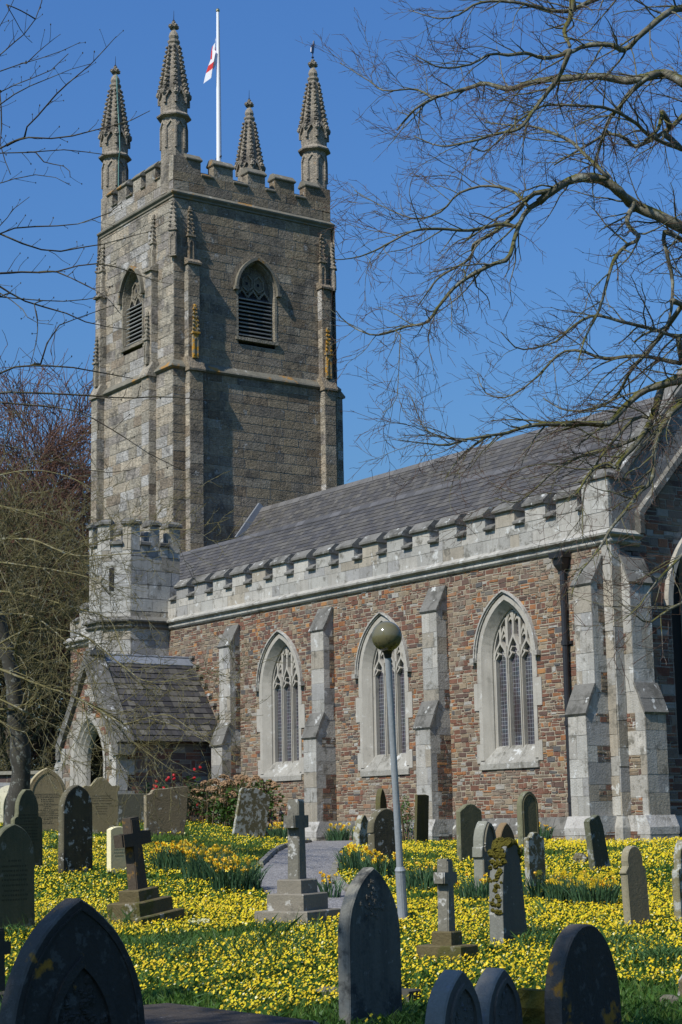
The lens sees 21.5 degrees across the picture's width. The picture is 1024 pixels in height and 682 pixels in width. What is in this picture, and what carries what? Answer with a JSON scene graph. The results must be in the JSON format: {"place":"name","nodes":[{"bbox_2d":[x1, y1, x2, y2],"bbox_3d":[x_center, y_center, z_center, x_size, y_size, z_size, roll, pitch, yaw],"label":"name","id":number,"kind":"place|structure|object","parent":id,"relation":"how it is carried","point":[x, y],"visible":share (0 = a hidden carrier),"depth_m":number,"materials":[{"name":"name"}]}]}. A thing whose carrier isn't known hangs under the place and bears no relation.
{"place":"outdoors","nodes":[
{"label":"outdoors","id":0,"kind":"place"},
{"bbox_2d":[260,840,407,919],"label":"path","id":1,"kind":"structure","parent":0,"point":[320,856],"depth_m":28.94,"materials":[{"name":"grey stone"}]},
{"bbox_2d":[317,871,346,897],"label":"daffodil clump","id":2,"kind":"object","parent":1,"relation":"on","point":[326,886],"visible":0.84,"depth_m":23.53,"materials":[{"name":"green plant"}]},
{"bbox_2d":[0,820,681,1023],"bbox_3d":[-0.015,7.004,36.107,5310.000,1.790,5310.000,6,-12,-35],"label":"ground","id":3,"kind":"structure","parent":0,"point":[407,859],"depth_m":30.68,"materials":[{"name":"plant"}]},
{"bbox_2d":[0,785,9,822],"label":"gravestone","id":4,"kind":"object","parent":3,"relation":"on","point":[3,793],"visible":0.25,"depth_m":47.79,"materials":[{"name":"stone"}]},
{"bbox_2d":[0,928,10,1002],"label":"cross headstone","id":5,"kind":"object","parent":3,"relation":"on","point":[5,947],"visible":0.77,"depth_m":15.20,"materials":[{"name":"stone"}]},
{"bbox_2d":[0,824,34,931],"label":"gravestone","id":6,"kind":"object","parent":3,"relation":"on","point":[17,897],"visible":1,"depth_m":20.25,"materials":[{"name":"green stone"}]},
{"bbox_2d":[4,923,33,939],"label":"grass tuft","id":7,"kind":"object","parent":3,"relation":"on","point":[12,929],"visible":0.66,"depth_m":19.71,"materials":[{"name":"green plant"}]},
{"bbox_2d":[11,789,42,867],"bbox_3d":[-5.078,5.265,28.967,0.102,1.550,0.589,-11,-14,40],"label":"gravestone","id":8,"kind":"object","parent":3,"relation":"on","point":[27,818],"visible":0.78,"depth_m":29.02,"materials":[{"name":"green stone"}]},
{"bbox_2d":[0,770,54,787],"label":"churchyard wall","id":9,"kind":"structure","parent":3,"relation":"on","point":[5,778],"depth_m":62.26,"materials":[{"name":"stone"}]},
{"bbox_2d":[0,599,68,692],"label":"evergreen tree","id":10,"kind":"object","parent":3,"relation":"on","point":[1,691],"visible":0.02,"depth_m":81.86,"materials":[{"name":"green plant"}]},
{"bbox_2d":[1,638,69,769],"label":"evergreen tree","id":11,"kind":"object","parent":3,"relation":"on","point":[53,731],"visible":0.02,"depth_m":94.58,"materials":[{"name":"green plant"}]},
{"bbox_2d":[0,498,88,770],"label":"tree","id":12,"kind":"object","parent":3,"relation":"on","point":[40,712],"visible":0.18,"depth_m":78.60,"materials":[{"name":"brown plant"}]},
{"bbox_2d":[0,563,88,769],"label":"tree","id":13,"kind":"object","parent":3,"relation":"on","point":[38,740],"visible":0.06,"depth_m":86.68,"materials":[{"name":"brown plant"}]},
{"bbox_2d":[1,470,87,768],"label":"tree","id":14,"kind":"object","parent":3,"relation":"on","point":[34,745],"visible":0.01,"depth_m":94.48,"materials":[{"name":"brown plant"}]},
{"bbox_2d":[1,483,87,756],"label":"beech tree","id":15,"kind":"object","parent":3,"relation":"on","point":[70,604],"depth_m":120.78,"materials":[{"name":"brown plant"}]},
{"bbox_2d":[0,452,90,770],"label":"tree","id":16,"kind":"object","parent":3,"relation":"on","point":[13,519],"visible":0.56,"depth_m":75.27,"materials":[{"name":"brown plant"}]},
{"bbox_2d":[0,349,90,717],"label":"beech tree","id":17,"kind":"object","parent":3,"relation":"on","point":[38,419],"visible":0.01,"depth_m":97.24,"materials":[{"name":"brown plant"}]},
{"bbox_2d":[0,354,92,699],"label":"beech tree","id":18,"kind":"object","parent":3,"relation":"on","point":[70,483],"visible":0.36,"depth_m":81.63,"materials":[{"name":"brown plant"}]},
{"bbox_2d":[0,325,93,733],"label":"beech tree","id":19,"kind":"object","parent":3,"relation":"on","point":[70,427],"visible":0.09,"depth_m":90.65,"materials":[{"name":"brown plant"}]},
{"bbox_2d":[30,768,64,830],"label":"gravestone","id":20,"kind":"object","parent":3,"relation":"on","point":[47,797],"visible":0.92,"depth_m":40.59,"materials":[{"name":"beige stone"}]},
{"bbox_2d":[0,898,144,1023],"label":"gravestone","id":21,"kind":"object","parent":3,"relation":"on","point":[73,963],"visible":1,"depth_m":10.11,"materials":[{"name":"black stone"}]},
{"bbox_2d":[58,785,92,874],"bbox_3d":[-4.202,5.145,28.379,0.130,1.633,0.620,-10,-13,39],"label":"gravestone","id":22,"kind":"object","parent":3,"relation":"on","point":[75,846],"visible":0.96,"depth_m":28.32,"materials":[{"name":"stone"}]},
{"bbox_2d":[82,777,119,833],"bbox_3d":[-5.168,6.434,38.531,0.852,1.450,0.092,4,-11,-27],"label":"gravestone","id":23,"kind":"object","parent":3,"relation":"on","point":[97,793],"visible":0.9,"depth_m":38.54,"materials":[{"name":"stone"}]},
{"bbox_2d":[0,0,214,472],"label":"bare sapling","id":24,"kind":"object","parent":3,"relation":"on","point":[34,364],"visible":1,"depth_m":12.12,"materials":[{"name":"brown plant"}]},
{"bbox_2d":[107,826,125,873],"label":"gravestone","id":25,"kind":"object","parent":3,"relation":"on","point":[116,858],"visible":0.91,"depth_m":28.25,"materials":[{"name":"white stone"}]},
{"bbox_2d":[118,794,145,823],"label":"gravestone","id":26,"kind":"object","parent":3,"relation":"on","point":[132,807],"visible":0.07,"depth_m":44.64,"materials":[{"name":"grey stone"}]},
{"bbox_2d":[106,817,184,927],"bbox_3d":[-2.402,4.282,21.076,0.740,1.370,0.700,-12,-7,39],"label":"cross headstone","id":27,"kind":"object","parent":3,"relation":"on","point":[139,896],"visible":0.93,"depth_m":20.98,"materials":[{"name":"stone"}]},
{"bbox_2d":[0,406,293,833],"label":"bare tree","id":28,"kind":"object","parent":3,"relation":"on","point":[16,718],"visible":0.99,"depth_m":30.40,"materials":[{"name":"brown plant"}]},
{"bbox_2d":[124,933,197,951],"bbox_3d":[-1.886,4.446,18.472,0.885,0.169,0.943,-2,-10,3],"label":"grass tuft","id":29,"kind":"object","parent":3,"relation":"on","point":[153,942],"visible":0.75,"depth_m":18.39,"materials":[{"name":"green plant"}]},
{"bbox_2d":[144,786,187,835],"bbox_3d":[-3.669,6.399,37.627,0.989,1.261,0.120,5,-12,-31],"label":"gravestone","id":30,"kind":"object","parent":3,"relation":"on","point":[167,796],"visible":0.84,"depth_m":37.59,"materials":[{"name":"grey stone"}]},
{"bbox_2d":[135,942,206,963],"bbox_3d":[-1.643,4.333,17.601,0.891,0.168,0.837,6,-12,-35],"label":"grass tuft","id":31,"kind":"object","parent":3,"relation":"on","point":[176,953],"visible":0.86,"depth_m":17.53,"materials":[{"name":"green plant"}]},
{"bbox_2d":[143,839,206,872],"bbox_3d":[-2.656,5.423,28.293,1.105,0.517,1.078,-1,-10,1],"label":"daffodil clump","id":32,"kind":"object","parent":3,"relation":"on","point":[166,862],"visible":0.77,"depth_m":28.12,"materials":[{"name":"green plant"}]},
{"bbox_2d":[139,766,211,822],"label":"camellia bush","id":33,"kind":"object","parent":3,"relation":"on","point":[190,807],"visible":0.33,"depth_m":45.82,"materials":[{"name":"red plant"}]},
{"bbox_2d":[164,840,212,853],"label":"daffodil clump","id":34,"kind":"object","parent":3,"relation":"on","point":[196,841],"visible":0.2,"depth_m":29.25,"materials":[{"name":"yellow plant"}]},
{"bbox_2d":[188,918,209,926],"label":"primrose plant","id":35,"kind":"object","parent":3,"relation":"on","point":[201,920],"visible":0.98,"depth_m":20.38,"materials":[{"name":"yellow plant"}]},
{"bbox_2d":[174,847,242,882],"bbox_3d":[-1.958,5.207,26.510,0.980,0.520,0.990,-9,-13,39],"label":"daffodil clump","id":36,"kind":"object","parent":3,"relation":"on","point":[194,871],"visible":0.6,"depth_m":26.35,"materials":[{"name":"green plant"}]},
{"bbox_2d":[197,843,237,864],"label":"daffodil clump","id":37,"kind":"object","parent":3,"relation":"on","point":[222,853],"visible":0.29,"depth_m":28.68,"materials":[{"name":"yellow plant"}]},
{"bbox_2d":[143,1003,319,1023],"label":"ledger slab","id":38,"kind":"structure","parent":3,"relation":"on","point":[166,1013],"depth_m":12.38,"materials":[{"name":"grey stone"}]},
{"bbox_2d":[201,855,269,892],"bbox_3d":[-1.485,5.012,24.869,1.007,0.510,1.061,6,-12,-36],"label":"daffodil clump","id":39,"kind":"object","parent":3,"relation":"on","point":[229,877],"visible":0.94,"depth_m":24.67,"materials":[{"name":"green plant"}]},
{"bbox_2d":[191,774,284,828],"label":"hydrangea bush","id":40,"kind":"object","parent":3,"relation":"on","point":[230,796],"visible":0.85,"depth_m":44.78,"materials":[{"name":"green plant"}]},
{"bbox_2d":[232,787,269,838],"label":"gravestone","id":41,"kind":"object","parent":3,"relation":"on","point":[252,810],"visible":0.88,"depth_m":41.57,"materials":[{"name":"stone"}]},
{"bbox_2d":[266,822,287,839],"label":"daffodil clump","id":42,"kind":"object","parent":3,"relation":"on","point":[280,831],"visible":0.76,"depth_m":43.05,"materials":[{"name":"green plant"}]},
{"bbox_2d":[275,812,287,832],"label":"green shrub","id":43,"kind":"object","parent":3,"relation":"on","point":[282,821],"visible":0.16,"depth_m":43.61,"materials":[{"name":"green plant"}]},
{"bbox_2d":[256,840,311,866],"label":"path kerb","id":44,"kind":"structure","parent":3,"relation":"on","point":[266,858],"depth_m":31.74,"materials":[{"name":"stone"}]},
{"bbox_2d":[254,799,340,927],"bbox_3d":[-0.515,4.139,20.945,0.720,1.550,0.740,-7,-11,30],"label":"cross headstone","id":45,"kind":"object","parent":3,"relation":"on","point":[296,889],"visible":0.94,"depth_m":20.80,"materials":[{"name":"beige stone"}]},
{"bbox_2d":[315,986,338,997],"bbox_3d":[-0.100,4.064,15.134,0.205,0.106,0.354,6,-12,-35],"label":"boulder","id":46,"kind":"object","parent":3,"relation":"on","point":[325,987],"visible":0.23,"depth_m":15.06,"materials":[{"name":"grey stone"}]},
{"bbox_2d":[323,823,351,840],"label":"daffodil clump","id":47,"kind":"object","parent":3,"relation":"on","point":[341,833],"visible":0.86,"depth_m":41.94,"materials":[{"name":"green plant"}]},
{"bbox_2d":[0,819,681,1023],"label":"celandine flowers","id":48,"kind":"object","parent":3,"relation":"on","point":[308,960],"visible":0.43,"depth_m":20.29,"materials":[{"name":"yellow plant"}]},
{"bbox_2d":[332,843,367,871],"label":"daffodil clump","id":49,"kind":"object","parent":3,"relation":"on","point":[351,855],"visible":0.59,"depth_m":27.71,"materials":[{"name":"green plant"}]},
{"bbox_2d":[353,815,367,848],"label":"gravestone","id":50,"kind":"object","parent":3,"relation":"on","point":[360,835],"visible":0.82,"depth_m":34.52,"materials":[{"name":"stone"}]},
{"bbox_2d":[330,852,396,906],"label":"path kerb","id":51,"kind":"structure","parent":3,"relation":"on","point":[335,867],"depth_m":26.65,"materials":[{"name":"stone"}]},
{"bbox_2d":[54,16,681,842],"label":"parish church","id":52,"kind":"structure","parent":3,"relation":"on","point":[504,698],"depth_m":46.77,"materials":[{"name":"stone"}]},
{"bbox_2d":[216,8,221,160],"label":"flagpole","id":53,"kind":"object","parent":52,"relation":"on","point":[218,123],"visible":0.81,"depth_m":69.45,"materials":[{"name":"white metal"}]},
{"bbox_2d":[204,39,215,82],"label":"flag","id":54,"kind":"object","parent":53,"relation":"attached to","point":[210,68],"visible":1,"depth_m":69.59,"materials":[{"name":"fabric"}]},
{"bbox_2d":[253,630,305,781],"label":"aisle window","id":55,"kind":"structure","parent":52,"relation":"in","point":[282,719],"depth_m":45.97,"materials":[{"name":"stone"}]},
{"bbox_2d":[352,612,413,776],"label":"aisle window","id":56,"kind":"structure","parent":52,"relation":"in","point":[374,759],"depth_m":42.46,"materials":[{"name":"stone"}]},
{"bbox_2d":[469,590,543,770],"bbox_3d":[3.693,3.599,38.565,0.550,3.851,2.220,6,-12,-35],"label":"aisle window","id":57,"kind":"structure","parent":52,"relation":"in","point":[508,693],"depth_m":38.80,"materials":[{"name":"stone"}]},
{"bbox_2d":[664,537,681,753],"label":"east window","id":58,"kind":"structure","parent":52,"relation":"in","point":[670,598],"depth_m":37.25,"materials":[{"name":"stone"}]},
{"bbox_2d":[338,867,401,1023],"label":"gravestone","id":59,"kind":"object","parent":3,"relation":"on","point":[369,965],"visible":1,"depth_m":13.67,"materials":[{"name":"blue stone"}]},
{"bbox_2d":[351,849,395,878],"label":"daffodil clump","id":60,"kind":"object","parent":3,"relation":"on","point":[381,870],"visible":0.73,"depth_m":26.30,"materials":[{"name":"green plant"}]},
{"bbox_2d":[375,788,386,809],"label":"gravestone","id":61,"kind":"object","parent":3,"relation":"on","point":[380,803],"visible":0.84,"depth_m":40.15,"materials":[{"name":"stone"}]},
{"bbox_2d":[367,808,395,869],"bbox_3d":[0.665,5.147,27.312,0.619,1.249,0.140,8,-14,-43],"label":"gravestone","id":62,"kind":"object","parent":3,"relation":"on","point":[381,832],"visible":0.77,"depth_m":27.24,"materials":[{"name":"stone"}]},
{"bbox_2d":[372,621,407,917],"bbox_3d":[0.576,3.107,21.115,0.360,3.606,0.834,-1,-10,2],"label":"lamp post","id":63,"kind":"object","parent":3,"relation":"on","point":[386,638],"visible":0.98,"depth_m":21.12,"materials":[{"name":"metal"}]},
{"bbox_2d":[390,795,414,840],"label":"green shrub","id":64,"kind":"object","parent":3,"relation":"on","point":[407,823],"visible":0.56,"depth_m":39.41,"materials":[{"name":"green plant"}]},
{"bbox_2d":[402,988,420,1004],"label":"stone block","id":65,"kind":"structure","parent":3,"relation":"on","point":[409,991],"depth_m":14.49,"materials":[{"name":"grey stone"}]},
{"bbox_2d":[392,861,436,892],"bbox_3d":[1.063,4.948,24.386,0.791,0.435,0.688,-3,-10,11],"label":"daffodil clump","id":66,"kind":"object","parent":3,"relation":"on","point":[427,881],"visible":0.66,"depth_m":24.21,"materials":[{"name":"green plant"}]},
{"bbox_2d":[414,794,428,843],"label":"gravestone","id":67,"kind":"object","parent":3,"relation":"on","point":[421,825],"visible":0.82,"depth_m":37.09,"materials":[{"name":"stone"}]},
{"bbox_2d":[407,862,459,885],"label":"daffodil clump","id":68,"kind":"object","parent":3,"relation":"on","point":[421,867],"visible":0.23,"depth_m":24.56,"materials":[{"name":"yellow plant"}]},
{"bbox_2d":[416,859,477,964],"bbox_3d":[1.016,3.903,17.298,0.500,1.090,0.320,-8,-12,34],"label":"cross headstone","id":69,"kind":"object","parent":3,"relation":"on","point":[446,938],"visible":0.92,"depth_m":17.23,"materials":[{"name":"grey stone"}]},
{"bbox_2d":[425,969,482,1023],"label":"gravestone","id":70,"kind":"object","parent":3,"relation":"on","point":[453,998],"visible":1,"depth_m":11.83,"materials":[{"name":"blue stone"}]},
{"bbox_2d":[456,804,481,860],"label":"gravestone","id":71,"kind":"object","parent":3,"relation":"on","point":[468,817],"visible":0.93,"depth_m":29.68,"materials":[{"name":"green stone"}]},
{"bbox_2d":[454,872,488,903],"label":"daffodil clump","id":72,"kind":"object","parent":3,"relation":"on","point":[481,891],"visible":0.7,"depth_m":22.63,"materials":[{"name":"green plant"}]},
{"bbox_2d":[472,821,495,888],"bbox_3d":[1.892,4.657,23.345,0.185,1.249,0.370,-9,-13,39],"label":"gravestone","id":73,"kind":"object","parent":3,"relation":"on","point":[484,837],"visible":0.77,"depth_m":23.28,"materials":[{"name":"grey stone"}]},
{"bbox_2d":[287,0,681,692],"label":"bare tree","id":74,"kind":"object","parent":3,"relation":"on","point":[617,190],"visible":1,"depth_m":22.49,"materials":[{"name":"brown plant"}]},
{"bbox_2d":[475,967,522,1023],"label":"gravestone","id":75,"kind":"object","parent":3,"relation":"on","point":[497,995],"visible":1,"depth_m":12.33,"materials":[{"name":"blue stone"}]},
{"bbox_2d":[495,823,514,839],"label":"gravestone","id":76,"kind":"object","parent":3,"relation":"on","point":[504,830],"visible":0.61,"depth_m":26.09,"materials":[{"name":"brown stone"}]},
{"bbox_2d":[471,925,541,941],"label":"grass tuft","id":77,"kind":"object","parent":3,"relation":"on","point":[482,934],"visible":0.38,"depth_m":18.74,"materials":[{"name":"green plant"}]},
{"bbox_2d":[487,837,526,944],"bbox_3d":[1.725,4.067,18.625,0.264,1.358,0.485,-10,-12,38],"label":"gravestone","id":78,"kind":"object","parent":3,"relation":"on","point":[507,915],"visible":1,"depth_m":18.55,"materials":[{"name":"stone"}]},
{"bbox_2d":[486,922,556,937],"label":"grass tuft","id":79,"kind":"object","parent":3,"relation":"on","point":[540,926],"visible":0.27,"depth_m":18.88,"materials":[{"name":"green plant"}]},
{"bbox_2d":[517,791,539,848],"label":"gravestone","id":80,"kind":"object","parent":3,"relation":"on","point":[527,815],"visible":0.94,"depth_m":33.26,"materials":[{"name":"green stone"}]},
{"bbox_2d":[518,988,544,1023],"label":"gravestone","id":81,"kind":"object","parent":3,"relation":"on","point":[532,1005],"visible":0.41,"depth_m":12.67,"materials":[{"name":"stone"}]},
{"bbox_2d":[524,832,545,889],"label":"gravestone","id":82,"kind":"object","parent":3,"relation":"on","point":[534,855],"visible":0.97,"depth_m":24.42,"materials":[{"name":"stone"}]},
{"bbox_2d":[510,930,559,945],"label":"grass tuft","id":83,"kind":"object","parent":3,"relation":"on","point":[531,938],"visible":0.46,"depth_m":18.22,"materials":[{"name":"green plant"}]},
{"bbox_2d":[522,870,563,900],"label":"daffodil clump","id":84,"kind":"object","parent":3,"relation":"on","point":[539,891],"visible":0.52,"depth_m":22.65,"materials":[{"name":"green plant"}]},
{"bbox_2d":[539,822,555,840],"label":"daffodil clump","id":85,"kind":"object","parent":3,"relation":"on","point":[547,834],"visible":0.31,"depth_m":35.97,"materials":[{"name":"green plant"}]},
{"bbox_2d":[539,870,595,906],"bbox_3d":[2.811,4.669,22.306,0.823,0.449,0.796,5,-11,-30],"label":"daffodil clump","id":86,"kind":"object","parent":3,"relation":"on","point":[558,894],"visible":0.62,"depth_m":22.18,"materials":[{"name":"green plant"}]},
{"bbox_2d":[573,853,587,863],"bbox_3d":[3.806,5.556,28.474,0.232,0.281,0.226,4,-11,-25],"label":"boulder","id":87,"kind":"object","parent":3,"relation":"on","point":[580,857],"visible":0.48,"depth_m":28.41,"materials":[{"name":"stone"}]},
{"bbox_2d":[544,924,621,1023],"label":"gravestone","id":88,"kind":"object","parent":3,"relation":"on","point":[581,985],"visible":1,"depth_m":12.61,"materials":[{"name":"black stone"}]},
{"bbox_2d":[560,870,620,907],"bbox_3d":[3.086,4.615,21.904,0.844,0.452,0.734,-5,-11,20],"label":"daffodil clump","id":89,"kind":"object","parent":3,"relation":"on","point":[604,895],"visible":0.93,"depth_m":21.79,"materials":[{"name":"green plant"}]},
{"bbox_2d":[584,815,609,870],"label":"gravestone","id":90,"kind":"object","parent":3,"relation":"on","point":[597,852],"visible":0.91,"depth_m":27.01,"materials":[{"name":"stone"}]},
{"bbox_2d":[595,875,620,898],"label":"daffodil clump","id":91,"kind":"object","parent":3,"relation":"on","point":[613,877],"visible":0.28,"depth_m":22.17,"materials":[{"name":"yellow plant"}]},
{"bbox_2d":[603,931,660,948],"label":"grass tuft","id":92,"kind":"object","parent":3,"relation":"on","point":[632,937],"visible":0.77,"depth_m":17.87,"materials":[{"name":"green plant"}]},
{"bbox_2d":[619,846,649,927],"bbox_3d":[3.250,4.274,19.832,0.357,1.149,0.100,5,-13,-40],"label":"gravestone","id":93,"kind":"object","parent":3,"relation":"on","point":[632,872],"visible":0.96,"depth_m":19.80,"materials":[{"name":"stone"}]},
{"bbox_2d":[622,941,680,963],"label":"grass tuft","id":94,"kind":"object","parent":3,"relation":"on","point":[650,951],"visible":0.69,"depth_m":16.93,"materials":[{"name":"green plant"}]},
{"bbox_2d":[628,946,681,966],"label":"grass tuft","id":95,"kind":"object","parent":3,"relation":"on","point":[658,957],"visible":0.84,"depth_m":16.64,"materials":[{"name":"green plant"}]},
{"bbox_2d":[660,994,678,1003],"bbox_3d":[2.612,3.884,14.251,0.150,0.088,0.184,1,-10,-11],"label":"boulder","id":96,"kind":"object","parent":3,"relation":"on","point":[672,998],"visible":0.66,"depth_m":14.20,"materials":[{"name":"grey stone"}]},
{"bbox_2d":[672,840,681,922],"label":"gravestone","id":97,"kind":"object","parent":3,"relation":"on","point":[677,883],"visible":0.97,"depth_m":20.16,"materials":[{"name":"stone"}]},
{"bbox_2d":[677,975,681,996],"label":"boulder","id":98,"kind":"object","parent":3,"relation":"on","point":[680,987],"visible":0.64,"depth_m":14.44,"materials":[{"name":"stone"}]},
{"bbox_2d":[0,0,681,768],"label":"sky","id":99,"kind":"structure","parent":0,"point":[262,60],"materials":[{"name":"blue"}]}
]}

